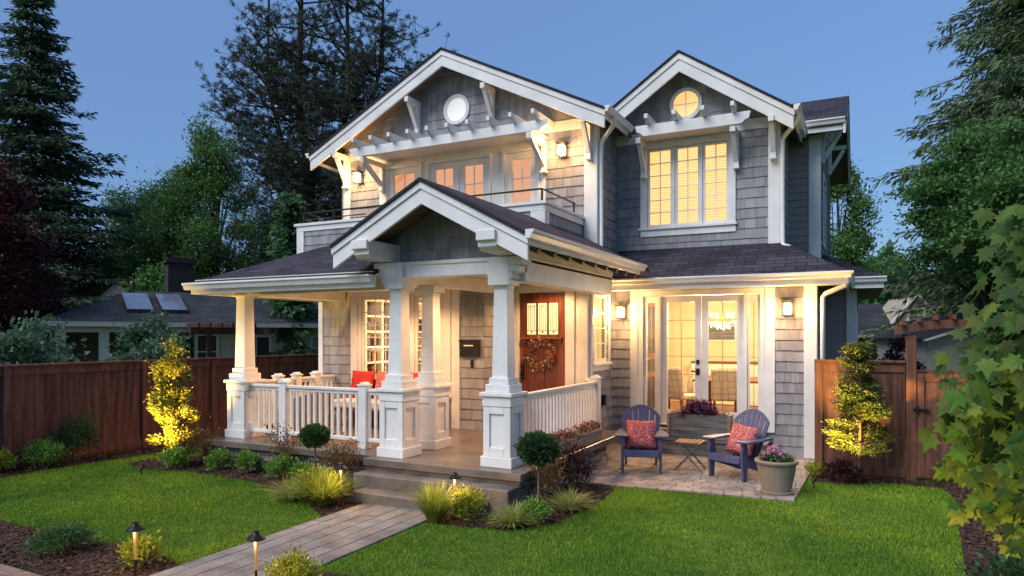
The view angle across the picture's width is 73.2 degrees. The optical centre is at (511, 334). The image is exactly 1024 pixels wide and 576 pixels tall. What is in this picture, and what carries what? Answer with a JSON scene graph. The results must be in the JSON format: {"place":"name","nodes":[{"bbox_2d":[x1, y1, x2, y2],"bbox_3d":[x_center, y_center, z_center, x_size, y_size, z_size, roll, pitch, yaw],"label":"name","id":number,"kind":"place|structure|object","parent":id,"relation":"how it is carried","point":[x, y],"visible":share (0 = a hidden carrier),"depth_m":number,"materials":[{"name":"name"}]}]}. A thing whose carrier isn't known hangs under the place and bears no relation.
{"place":"outdoors","nodes":[
{"label":"outdoors","id":0,"kind":"place"},
{"bbox_2d":[293,392,324,429],"bbox_3d":[-3.538,1.329,11.837,0.709,0.739,0.778,0,0,27],"label":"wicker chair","id":1,"kind":"object","parent":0,"point":[317,410],"visible":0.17,"depth_m":11.54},
{"bbox_2d":[0,349,965,575],"bbox_3d":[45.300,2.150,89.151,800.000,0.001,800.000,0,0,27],"label":"ground","id":2,"kind":"structure","parent":0,"point":[931,480],"depth_m":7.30,"materials":[{"name":"plant"}]},
{"bbox_2d":[0,563,40,575],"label":"brick edging","id":3,"kind":"object","parent":2,"relation":"on","point":[5,570],"visible":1,"depth_m":6.05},
{"bbox_2d":[0,140,89,353],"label":"red maple","id":4,"kind":"object","parent":2,"relation":"on","point":[15,198],"visible":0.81,"depth_m":21.43,"materials":[{"name":"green plant"}]},
{"bbox_2d":[0,310,91,364],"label":"rhododendron","id":5,"kind":"object","parent":2,"relation":"on","point":[29,347],"visible":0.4,"depth_m":14.63,"materials":[{"name":"green plant"}]},
{"bbox_2d":[0,0,149,356],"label":"tall spruce","id":6,"kind":"object","parent":2,"relation":"on","point":[35,85],"visible":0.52,"depth_m":31.03,"materials":[{"name":"green plant"}]},
{"bbox_2d":[40,280,135,318],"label":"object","id":7,"kind":"structure","parent":2,"relation":"on","point":[94,289],"depth_m":31.96,"materials":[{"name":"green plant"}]},
{"bbox_2d":[0,521,178,575],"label":"mulch bed","id":8,"kind":"object","parent":2,"relation":"on","point":[82,568],"visible":0.57,"depth_m":6.52,"materials":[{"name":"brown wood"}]},
{"bbox_2d":[16,517,105,556],"bbox_3d":[-4.427,1.979,6.762,0.645,0.346,0.736,0,0,27],"label":"juniper","id":9,"kind":"object","parent":8,"relation":"on","point":[60,536],"visible":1,"depth_m":6.71,"materials":[{"name":"green plant"}]},
{"bbox_2d":[125,521,145,575],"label":"path light","id":10,"kind":"object","parent":8,"relation":"on","point":[135,527],"visible":1,"depth_m":5.87,"materials":[{"name":"brown metal"}]},
{"bbox_2d":[115,529,169,570],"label":"lime shrub","id":11,"kind":"object","parent":8,"relation":"on","point":[147,546],"visible":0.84,"depth_m":6.26,"materials":[{"name":"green plant"}]},
{"bbox_2d":[0,441,205,476],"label":"mulch bed","id":12,"kind":"object","parent":2,"relation":"on","point":[65,463],"visible":0.33,"depth_m":11.60,"materials":[{"name":"brown soil"}]},
{"bbox_2d":[0,444,18,471],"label":"lime shrub","id":13,"kind":"object","parent":12,"relation":"on","point":[6,458],"visible":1,"depth_m":10.62,"materials":[{"name":"green plant"}]},
{"bbox_2d":[18,434,70,467],"bbox_3d":[-7.553,1.873,11.040,0.793,0.557,0.637,0,0,-15],"label":"spirea","id":14,"kind":"object","parent":12,"relation":"on","point":[42,451],"visible":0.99,"depth_m":10.99,"materials":[{"name":"green plant"}]},
{"bbox_2d":[44,408,109,462],"bbox_3d":[-7.325,1.665,11.590,0.828,0.951,0.906,0,0,13],"label":"dark shrub","id":15,"kind":"object","parent":12,"relation":"on","point":[75,435],"visible":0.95,"depth_m":11.55,"materials":[{"name":"green plant"}]},
{"bbox_2d":[96,308,190,361],"bbox_3d":[-9.348,0.764,17.535,3.057,2.838,2.684,0,0,4],"label":"rhododendron","id":16,"kind":"object","parent":2,"relation":"on","point":[133,336],"visible":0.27,"depth_m":17.01,"materials":[{"name":"green plant"}]},
{"bbox_2d":[66,167,221,357],"bbox_3d":[-19.886,-3.312,37.363,9.057,11.106,8.376,0,0,27],"label":"leafy tree","id":17,"kind":"object","parent":2,"relation":"on","point":[124,202],"visible":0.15,"depth_m":35.98,"materials":[{"name":"green plant"}]},
{"bbox_2d":[122,253,192,349],"bbox_3d":[-14.945,-0.658,29.336,3.737,5.622,4.341,0,0,27],"label":"tree","id":18,"kind":"object","parent":2,"relation":"on","point":[149,280],"visible":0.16,"depth_m":28.86,"materials":[{"name":"green plant"}]},
{"bbox_2d":[0,354,317,470],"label":"board fence","id":19,"kind":"object","parent":2,"relation":"on","point":[37,400],"visible":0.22,"depth_m":12.38,"materials":[{"name":"wood"}]},
{"bbox_2d":[39,257,317,361],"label":"neighbour house","id":20,"kind":"structure","parent":2,"relation":"on","point":[94,326],"depth_m":24.10,"materials":[{"name":"paint"}]},
{"bbox_2d":[195,334,218,357],"bbox_3d":[-10.560,0.600,23.880,0.760,1.260,0.048,0,0,-35],"label":"window","id":21,"kind":"structure","parent":20,"relation":"in","point":[200,339],"depth_m":23.82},
{"bbox_2d":[254,335,270,355],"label":"window","id":22,"kind":"structure","parent":20,"relation":"in","point":[262,342],"depth_m":24.96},
{"bbox_2d":[117,111,278,344],"bbox_3d":[-15.426,-4.508,35.206,8.506,13.336,8.454,0,0,27],"label":"leafy tree","id":23,"kind":"object","parent":2,"relation":"on","point":[205,186],"visible":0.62,"depth_m":33.80,"materials":[{"name":"green plant"}]},
{"bbox_2d":[186,323,263,357],"bbox_3d":[-8.386,0.915,20.174,2.000,2.470,1.700,0,0,-35],"label":"pergola","id":24,"kind":"object","parent":2,"relation":"on","point":[208,329],"visible":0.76,"depth_m":19.61,"materials":[{"name":"wood"}]},
{"bbox_2d":[127,457,361,516],"bbox_3d":[-3.855,2.138,10.378,5.414,0.001,1.572,0,0,38],"label":"mulch bed","id":25,"kind":"object","parent":2,"relation":"on","point":[322,508],"visible":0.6,"depth_m":10.38,"materials":[{"name":"brown soil"}]},
{"bbox_2d":[143,334,203,465],"bbox_3d":[-5.494,1.069,11.242,0.856,2.163,0.888,0,0,27],"label":"columnar tree","id":26,"kind":"object","parent":25,"relation":"on","point":[170,399],"visible":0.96,"depth_m":11.10,"materials":[{"name":"yellow plant"}]},
{"bbox_2d":[157,441,192,468],"bbox_3d":[-5.390,1.926,10.988,0.557,0.432,0.561,0,0,27],"label":"spirea","id":27,"kind":"object","parent":25,"relation":"on","point":[176,456],"visible":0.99,"depth_m":10.89,"materials":[{"name":"green plant"}]},
{"bbox_2d":[175,415,231,465],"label":"airy shrub","id":28,"kind":"object","parent":25,"relation":"on","point":[205,450],"visible":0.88,"depth_m":11.15,"materials":[{"name":"brown plant"}]},
{"bbox_2d":[203,447,232,470],"bbox_3d":[-4.632,1.956,10.880,0.439,0.369,0.410,0,0,-23],"label":"spirea","id":29,"kind":"object","parent":25,"relation":"on","point":[218,457],"visible":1,"depth_m":10.81,"materials":[{"name":"green plant"}]},
{"bbox_2d":[231,447,262,473],"bbox_3d":[-4.056,1.924,10.598,0.434,0.433,0.446,0,0,27],"label":"spirea","id":30,"kind":"object","parent":25,"relation":"on","point":[246,459],"visible":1,"depth_m":10.53,"materials":[{"name":"green plant"}]},
{"bbox_2d":[262,451,298,478],"bbox_3d":[-3.412,1.931,10.216,0.534,0.420,0.458,0,0,-45],"label":"spirea","id":31,"kind":"object","parent":25,"relation":"on","point":[277,467],"visible":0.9,"depth_m":10.12,"materials":[{"name":"green plant"}]},
{"bbox_2d":[261,420,306,475],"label":"airy shrub","id":32,"kind":"object","parent":25,"relation":"on","point":[280,444],"visible":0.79,"depth_m":10.33,"materials":[{"name":"brown plant"}]},
{"bbox_2d":[287,460,318,479],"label":"shrub","id":33,"kind":"object","parent":25,"relation":"on","point":[299,466],"visible":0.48,"depth_m":9.87,"materials":[{"name":"green plant"}]},
{"bbox_2d":[297,423,330,469],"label":"ball topiary","id":34,"kind":"object","parent":25,"relation":"on","point":[315,435],"visible":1,"depth_m":9.50,"materials":[{"name":"green plant"}]},
{"bbox_2d":[289,458,344,497],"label":"lime shrub","id":35,"kind":"object","parent":25,"relation":"on","point":[302,470],"visible":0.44,"depth_m":8.84,"materials":[{"name":"green plant"}]},
{"bbox_2d":[281,465,363,505],"bbox_3d":[-2.364,1.886,8.623,1.223,0.495,1.278,0,0,27],"label":"grass clump","id":36,"kind":"object","parent":25,"relation":"on","point":[326,491],"visible":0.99,"depth_m":8.53,"materials":[{"name":"plant"}]},
{"bbox_2d":[309,424,370,485],"bbox_3d":[-2.388,1.698,9.566,0.822,0.884,0.812,0,0,-7],"label":"airy shrub","id":37,"kind":"object","parent":25,"relation":"on","point":[342,456],"visible":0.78,"depth_m":9.52,"materials":[{"name":"brown plant"}]},
{"bbox_2d":[259,472,308,501],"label":"sedge clump","id":38,"kind":"object","parent":2,"relation":"on","point":[292,496],"visible":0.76,"depth_m":8.80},
{"bbox_2d":[150,503,427,575],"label":"walkway","id":39,"kind":"structure","parent":2,"relation":"on","point":[335,536],"depth_m":7.10,"materials":[{"name":"stone"}]},
{"bbox_2d":[262,190,317,354],"bbox_3d":[-8.191,-1.583,25.768,2.498,7.466,2.148,0,0,27],"label":"tree","id":40,"kind":"object","parent":2,"relation":"on","point":[287,219],"visible":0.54,"depth_m":25.36,"materials":[{"name":"green plant"}]},
{"bbox_2d":[194,0,456,267],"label":"tall pine","id":41,"kind":"object","parent":2,"relation":"on","point":[312,98],"visible":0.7,"depth_m":29.17,"materials":[{"name":"green plant"}]},
{"bbox_2d":[312,571,347,575],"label":"mulch bed","id":42,"kind":"object","parent":2,"relation":"on","point":[327,574],"depth_m":6.14,"materials":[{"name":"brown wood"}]},
{"bbox_2d":[246,530,265,575],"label":"path light","id":43,"kind":"object","parent":42,"relation":"on","point":[255,536],"visible":1,"depth_m":5.60,"materials":[{"name":"brown metal"}]},
{"bbox_2d":[258,543,325,575],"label":"lime shrub","id":44,"kind":"object","parent":42,"relation":"on","point":[295,564],"visible":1,"depth_m":5.69,"materials":[{"name":"green plant"}]},
{"bbox_2d":[13,239,967,357],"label":"distant trees","id":45,"kind":"object","parent":2,"relation":"on","point":[887,297],"visible":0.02,"depth_m":55.61,"materials":[{"name":"green plant"}]},
{"bbox_2d":[426,482,613,529],"bbox_3d":[0.403,2.138,8.618,1.230,0.001,3.026,0,0,43],"label":"mulch bed","id":46,"kind":"object","parent":2,"relation":"on","point":[453,521],"visible":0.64,"depth_m":8.10,"materials":[{"name":"brown plant"}]},
{"bbox_2d":[391,479,464,522],"bbox_3d":[-0.898,1.882,7.854,0.964,0.505,0.973,0,0,27],"label":"grass clump","id":47,"kind":"object","parent":46,"relation":"on","point":[435,509],"visible":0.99,"depth_m":7.79,"materials":[{"name":"plant"}]},
{"bbox_2d":[445,483,489,526],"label":"lime shrub","id":48,"kind":"object","parent":46,"relation":"on","point":[470,502],"visible":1,"depth_m":7.79,"materials":[{"name":"green plant"}]},
{"bbox_2d":[480,498,554,530],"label":"sedge clump","id":49,"kind":"object","parent":46,"relation":"on","point":[511,517],"visible":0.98,"depth_m":7.61,"materials":[{"name":"plant"}]},
{"bbox_2d":[508,493,554,525],"bbox_3d":[0.237,1.973,7.814,0.575,0.339,0.547,0,0,27],"label":"spirea","id":50,"kind":"object","parent":46,"relation":"on","point":[541,507],"visible":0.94,"depth_m":7.77,"materials":[{"name":"green plant"}]},
{"bbox_2d":[512,430,561,525],"bbox_3d":[0.298,1.604,7.718,0.555,1.069,0.566,0,0,27],"label":"ball topiary","id":51,"kind":"object","parent":46,"relation":"on","point":[538,448],"visible":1,"depth_m":7.60,"materials":[{"name":"green plant"}]},
{"bbox_2d":[521,436,570,502],"bbox_3d":[0.416,1.687,8.658,0.647,0.907,0.600,0,0,27],"label":"airy shrub","id":52,"kind":"object","parent":46,"relation":"on","point":[547,475],"visible":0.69,"depth_m":8.64,"materials":[{"name":"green plant"}]},
{"bbox_2d":[545,486,602,512],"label":"sedge clump","id":53,"kind":"object","parent":46,"relation":"on","point":[568,503],"visible":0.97,"depth_m":8.33,"materials":[{"name":"plant"}]},
{"bbox_2d":[555,436,599,493],"bbox_3d":[0.803,1.750,9.314,0.699,0.780,0.618,0,0,1],"label":"barberry","id":54,"kind":"object","parent":46,"relation":"on","point":[575,459],"visible":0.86,"depth_m":9.26,"materials":[{"name":"purple plant"}]},
{"bbox_2d":[181,47,886,518],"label":"house","id":55,"kind":"structure","parent":2,"relation":"on","point":[685,193],"depth_m":12.70,"materials":[{"name":"wood"}]},
{"bbox_2d":[329,379,378,425],"bbox_3d":[-2.390,1.274,12.659,1.920,0.848,0.715,0,0,27],"label":"porch bench","id":56,"kind":"object","parent":55,"relation":"on","point":[353,406],"visible":0.12,"depth_m":12.71,"materials":[{"name":"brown wood"}]},
{"bbox_2d":[351,370,375,397],"bbox_3d":[-2.827,0.940,13.024,0.520,0.520,0.170,0,-14,23],"label":"bench cushion","id":57,"kind":"object","parent":56,"relation":"on","point":[358,377],"visible":0.55,"depth_m":12.97,"materials":[{"name":"red fabric"}]},
{"bbox_2d":[351,170,362,184],"bbox_3d":[-3.476,-3.545,15.521,0.200,0.290,0.235,0,0,27],"label":"wall lantern","id":58,"kind":"object","parent":55,"relation":"attached to","point":[358,176],"depth_m":15.46,"materials":[{"name":"glass"}]},
{"bbox_2d":[366,300,421,378],"bbox_3d":[-2.585,0.475,15.851,0.340,2.450,3.980,0,0,27],"label":"bookcase","id":59,"kind":"object","parent":55,"relation":"on","point":[370,330],"visible":0.15,"depth_m":15.03,"materials":[{"name":"white wood"}]},
{"bbox_2d":[350,289,451,400],"bbox_3d":[-2.124,0.183,13.017,2.360,2.026,0.135,0,0,27],"label":"window","id":60,"kind":"structure","parent":55,"relation":"in","point":[358,299],"depth_m":12.91,"materials":[{"name":"white paint"}]},
{"bbox_2d":[385,162,421,201],"bbox_3d":[-2.355,-2.570,15.144,0.980,2.280,0.161,0,0,27],"label":"balcony window","id":61,"kind":"structure","parent":55,"relation":"in","point":[396,180],"depth_m":15.24,"materials":[{"name":"white paint"}]},
{"bbox_2d":[443,94,469,124],"bbox_3d":[-1.161,-4.720,14.471,0.630,0.630,0.050,0,0,27],"label":"round window","id":62,"kind":"structure","parent":55,"relation":"in","point":[455,111],"depth_m":14.47,"materials":[{"name":"glass"}]},
{"bbox_2d":[426,153,490,201],"bbox_3d":[-1.107,-2.570,14.510,1.580,2.280,0.161,0,0,27],"label":"balcony door","id":63,"kind":"structure","parent":55,"relation":"in","point":[471,176],"depth_m":14.45,"materials":[{"name":"white paint"}]},
{"bbox_2d":[459,339,480,355],"bbox_3d":[-0.750,0.240,12.267,0.430,0.300,0.063,0,0,27],"label":"mailbox","id":64,"kind":"object","parent":55,"relation":"attached to","point":[469,347],"visible":1,"depth_m":12.24,"materials":[{"name":"brown metal"}]},
{"bbox_2d":[502,146,539,203],"bbox_3d":[0.203,-2.570,13.844,0.840,2.280,0.161,0,0,27],"label":"balcony window","id":65,"kind":"structure","parent":55,"relation":"in","point":[520,171],"depth_m":13.90,"materials":[{"name":"white paint"}]},
{"bbox_2d":[524,335,555,371],"bbox_3d":[0.507,0.361,12.697,0.678,0.685,0.209,0,0,27],"label":"wreath","id":66,"kind":"object","parent":55,"relation":"attached to","point":[548,362],"visible":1,"depth_m":12.69,"materials":[{"name":"brown plant"}]},
{"bbox_2d":[520,292,564,424],"bbox_3d":[0.559,0.455,12.778,0.910,2.450,0.150,0,0,27],"label":"front door","id":67,"kind":"structure","parent":55,"relation":"in","point":[541,314],"depth_m":12.79,"materials":[{"name":"brown wood"}]},
{"bbox_2d":[546,427,577,457],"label":"shrub","id":68,"kind":"object","parent":55,"relation":"on","point":[560,433],"visible":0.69,"depth_m":9.77,"materials":[{"name":"brown plant"}]},
{"bbox_2d":[555,140,568,157],"bbox_3d":[0.964,-3.565,13.265,0.200,0.290,0.235,0,0,27],"label":"wall lantern","id":69,"kind":"object","parent":55,"relation":"attached to","point":[562,146],"depth_m":13.21,"materials":[{"name":"glass"}]},
{"bbox_2d":[571,420,603,446],"bbox_3d":[1.184,1.518,10.756,0.285,0.360,0.875,0,0,27],"label":"window box","id":70,"kind":"object","parent":55,"relation":"attached to","point":[592,433],"visible":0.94,"depth_m":10.61,"materials":[{"name":"brown plant"}]},
{"bbox_2d":[593,294,612,371],"bbox_3d":[1.631,-0.097,12.901,0.190,1.546,1.020,0,0,27],"label":"window","id":71,"kind":"structure","parent":55,"relation":"in","point":[598,365],"depth_m":13.16,"materials":[{"name":"glass"}]},
{"bbox_2d":[615,304,627,318],"bbox_3d":[2.100,-0.445,13.271,0.200,0.290,0.235,0,0,27],"label":"wall lantern","id":72,"kind":"object","parent":55,"relation":"attached to","point":[621,309],"depth_m":13.21,"materials":[{"name":"glass"}]},
{"bbox_2d":[661,295,701,422],"bbox_3d":[3.160,0.480,12.898,0.740,2.400,0.100,0,0,27],"label":"french door","id":73,"kind":"structure","parent":55,"relation":"in","point":[665,300],"depth_m":12.92,"materials":[{"name":"white paint"}]},
{"bbox_2d":[668,367,694,408],"bbox_3d":[3.376,1.172,13.879,0.610,1.053,0.520,0,0,-33],"label":"dining chair","id":74,"kind":"object","parent":55,"relation":"on","point":[674,382],"visible":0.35,"depth_m":13.65,"materials":[{"name":"fabric"}]},
{"bbox_2d":[668,364,694,408],"bbox_3d":[3.637,1.172,14.876,0.610,1.053,0.520,0,0,17],"label":"dining chair","id":75,"kind":"object","parent":55,"relation":"on","point":[690,382],"visible":0.34,"depth_m":14.57,"materials":[{"name":"fabric"}]},
{"bbox_2d":[670,87,701,119],"bbox_3d":[3.404,-4.510,13.498,0.630,0.630,0.050,0,0,27],"label":"round window","id":76,"kind":"structure","parent":55,"relation":"in","point":[687,106],"depth_m":13.49,"materials":[{"name":"glass"}]},
{"bbox_2d":[638,132,737,237],"bbox_3d":[3.437,-2.902,13.531,1.910,1.896,0.190,0,0,27],"label":"window","id":77,"kind":"structure","parent":55,"relation":"in","point":[688,189],"depth_m":13.55,"materials":[{"name":"glass"}]},
{"bbox_2d":[667,398,732,440],"bbox_3d":[3.329,1.472,12.225,1.090,0.732,0.455,0,0,27],"label":"trough planter","id":78,"kind":"object","parent":55,"relation":"on","point":[708,419],"visible":0.96,"depth_m":12.11,"materials":[{"name":"grey wood"}]},
{"bbox_2d":[708,322,736,340],"bbox_3d":[5.193,-0.070,17.064,0.700,0.480,0.050,0,0,27],"label":"wall picture","id":79,"kind":"object","parent":55,"relation":"attached to","point":[716,332],"depth_m":17.04,"materials":[{"name":"grey wood"}]},
{"bbox_2d":[708,312,736,329],"bbox_3d":[4.414,-0.460,14.470,0.724,0.739,0.633,0,0,27],"label":"chandelier","id":80,"kind":"object","parent":55,"relation":"hanging from","point":[719,325],"visible":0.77,"depth_m":14.43,"materials":[{"name":"white glass"}]},
{"bbox_2d":[702,294,742,423],"bbox_3d":[3.841,0.480,12.581,0.740,2.400,0.048,0,0,27],"label":"french door","id":81,"kind":"structure","parent":55,"relation":"in","point":[739,297],"depth_m":12.57,"materials":[{"name":"white paint"}]},
{"bbox_2d":[711,368,736,412],"bbox_3d":[4.191,1.172,13.569,0.520,1.053,0.610,0,0,17],"label":"dining chair","id":82,"kind":"object","parent":55,"relation":"on","point":[729,386],"visible":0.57,"depth_m":13.33,"materials":[{"name":"fabric"}]},
{"bbox_2d":[691,361,757,405],"bbox_3d":[5.262,1.175,16.757,1.700,1.030,0.525,0,0,27],"label":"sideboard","id":83,"kind":"object","parent":55,"relation":"on","point":[718,364],"visible":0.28,"depth_m":16.49,"materials":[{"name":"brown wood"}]},
{"bbox_2d":[781,299,793,315],"bbox_3d":[4.765,-0.465,11.917,0.200,0.290,0.235,0,0,27],"label":"wall lantern","id":84,"kind":"object","parent":55,"relation":"attached to","point":[788,305],"depth_m":11.85,"materials":[{"name":"glass"}]},
{"bbox_2d":[823,171,825,250],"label":"window","id":85,"kind":"structure","parent":55,"relation":"in","point":[824,179],"depth_m":15.95,"materials":[{"name":"white paint"}]},
{"bbox_2d":[830,154,887,303],"bbox_3d":[15.246,-3.524,32.600,4.581,11.362,4.390,0,0,27],"label":"leafy tree","id":86,"kind":"object","parent":2,"relation":"on","point":[853,246],"visible":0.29,"depth_m":31.84,"materials":[{"name":"green plant"}]},
{"bbox_2d":[814,359,905,480],"bbox_3d":[5.219,1.266,10.382,1.220,1.765,0.150,0,0,27],"label":"board fence","id":87,"kind":"object","parent":2,"relation":"on","point":[876,466],"visible":0.61,"depth_m":10.28,"materials":[{"name":"brown wood"}]},
{"bbox_2d":[857,295,941,359],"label":"neighbour house","id":88,"kind":"structure","parent":2,"relation":"on","point":[870,315],"depth_m":27.20,"materials":[{"name":"paint"}]},
{"bbox_2d":[878,331,926,433],"bbox_3d":[8.391,1.032,14.736,1.239,2.241,1.269,0,0,27],"label":"neighbour shrub","id":89,"kind":"object","parent":2,"relation":"on","point":[900,343],"visible":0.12,"depth_m":14.81,"materials":[{"name":"green plant"}]},
{"bbox_2d":[813,474,1020,575],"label":"mulch bed","id":90,"kind":"object","parent":2,"relation":"on","point":[968,555],"visible":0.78,"depth_m":7.52,"materials":[{"name":"brown plant"}]},
{"bbox_2d":[0,434,1008,575],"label":"bark chips","id":91,"kind":"object","parent":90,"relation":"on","point":[96,458],"visible":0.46,"depth_m":7.82,"materials":[{"name":"wood"}]},
{"bbox_2d":[800,457,827,477],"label":"lime shrub","id":92,"kind":"object","parent":90,"relation":"on","point":[813,468],"visible":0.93,"depth_m":10.23,"materials":[{"name":"green plant"}]},
{"bbox_2d":[817,456,871,481],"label":"plum shrub","id":93,"kind":"object","parent":90,"relation":"on","point":[846,467],"visible":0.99,"depth_m":9.91,"materials":[{"name":"purple plant"}]},
{"bbox_2d":[821,337,894,483],"bbox_3d":[4.973,1.092,9.857,0.966,2.117,0.944,0,0,-29],"label":"golden cypress","id":94,"kind":"object","parent":90,"relation":"on","point":[859,354],"visible":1,"depth_m":9.79,"materials":[{"name":"yellow plant"}]},
{"bbox_2d":[917,194,1023,558],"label":"maple tree","id":95,"kind":"object","parent":90,"relation":"on","point":[989,468],"visible":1,"depth_m":3.22,"materials":[{"name":"green plant"}]},
{"bbox_2d":[954,542,1023,575],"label":"dark shrub","id":96,"kind":"object","parent":90,"relation":"on","point":[1012,565],"visible":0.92,"depth_m":5.70,"materials":[{"name":"green plant"}]},
{"bbox_2d":[869,314,991,403],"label":"garden shed","id":97,"kind":"structure","parent":2,"relation":"on","point":[930,342],"depth_m":19.52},
{"bbox_2d":[858,0,1023,369],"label":"tall cedar","id":98,"kind":"object","parent":2,"relation":"on","point":[1005,30],"visible":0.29,"depth_m":22.53,"materials":[{"name":"green plant"}]},
{"bbox_2d":[894,314,993,481],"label":"garden gate","id":99,"kind":"structure","parent":2,"relation":"on","point":[924,394],"depth_m":9.97,"materials":[{"name":"brown wood"}]},
{"bbox_2d":[872,105,1023,309],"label":"leafy tree","id":100,"kind":"object","parent":2,"relation":"on","point":[953,195],"visible":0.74,"depth_m":18.19,"materials":[{"name":"green plant"}]},
{"bbox_2d":[911,108,1022,314],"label":"cedar","id":101,"kind":"object","parent":2,"relation":"on","point":[954,294],"visible":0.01,"depth_m":25.93,"materials":[{"name":"green plant"}]},
{"bbox_2d":[0,0,1010,292],"label":"sky","id":102,"kind":"structure","parent":0,"point":[135,60],"materials":[{"name":"blue"}]},
{"bbox_2d":[647,303,654,408],"bbox_3d":[2.834,0.495,14.712,0.305,2.390,2.200,0,0,27],"label":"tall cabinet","id":103,"kind":"object","parent":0,"point":[649,354],"visible":0.1,"depth_m":14.55,"materials":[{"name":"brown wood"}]},
{"bbox_2d":[574,443,814,501],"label":"patio","id":104,"kind":"structure","parent":0,"point":[687,475],"depth_m":10.32,"materials":[{"name":"stone"}]},
{"bbox_2d":[614,404,668,473],"bbox_3d":[2.046,1.633,10.920,0.820,0.991,0.948,0,0,10],"label":"adirondack chair","id":105,"kind":"object","parent":104,"relation":"on","point":[643,452],"visible":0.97,"depth_m":10.92,"materials":[{"name":"blue paint"}]},
{"bbox_2d":[626,420,655,448],"bbox_3d":[2.037,1.578,10.867,0.460,0.460,0.150,0,-20,10],"label":"throw pillow","id":106,"kind":"object","parent":105,"relation":"on","point":[641,434],"visible":0.98,"depth_m":10.80,"materials":[{"name":"red fabric"}]},
{"bbox_2d":[674,438,705,471],"bbox_3d":[2.803,1.901,10.858,0.435,0.452,0.400,0,0,27],"label":"folding table","id":107,"kind":"object","parent":104,"relation":"on","point":[698,443],"visible":1,"depth_m":10.78,"materials":[{"name":"brown wood"}]},
{"bbox_2d":[702,409,772,482],"bbox_3d":[3.466,1.633,10.375,0.948,0.991,0.820,0,0,-36],"label":"adirondack chair","id":108,"kind":"object","parent":104,"relation":"on","point":[742,461],"visible":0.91,"depth_m":10.29,"materials":[{"name":"blue paint"}]},
{"bbox_2d":[725,422,759,457],"bbox_3d":[3.440,1.578,10.319,0.150,0.460,0.460,25,-9,-36],"label":"throw pillow","id":109,"kind":"object","parent":108,"relation":"on","point":[739,432],"visible":0.81,"depth_m":10.28,"materials":[{"name":"red fabric"}]},
{"bbox_2d":[754,443,798,495],"bbox_3d":[3.548,1.790,9.257,0.556,0.675,0.556,0,0,27],"label":"flower pot","id":110,"kind":"object","parent":104,"relation":"on","point":[776,468],"visible":1,"depth_m":9.09,"materials":[{"name":"ceramic"}]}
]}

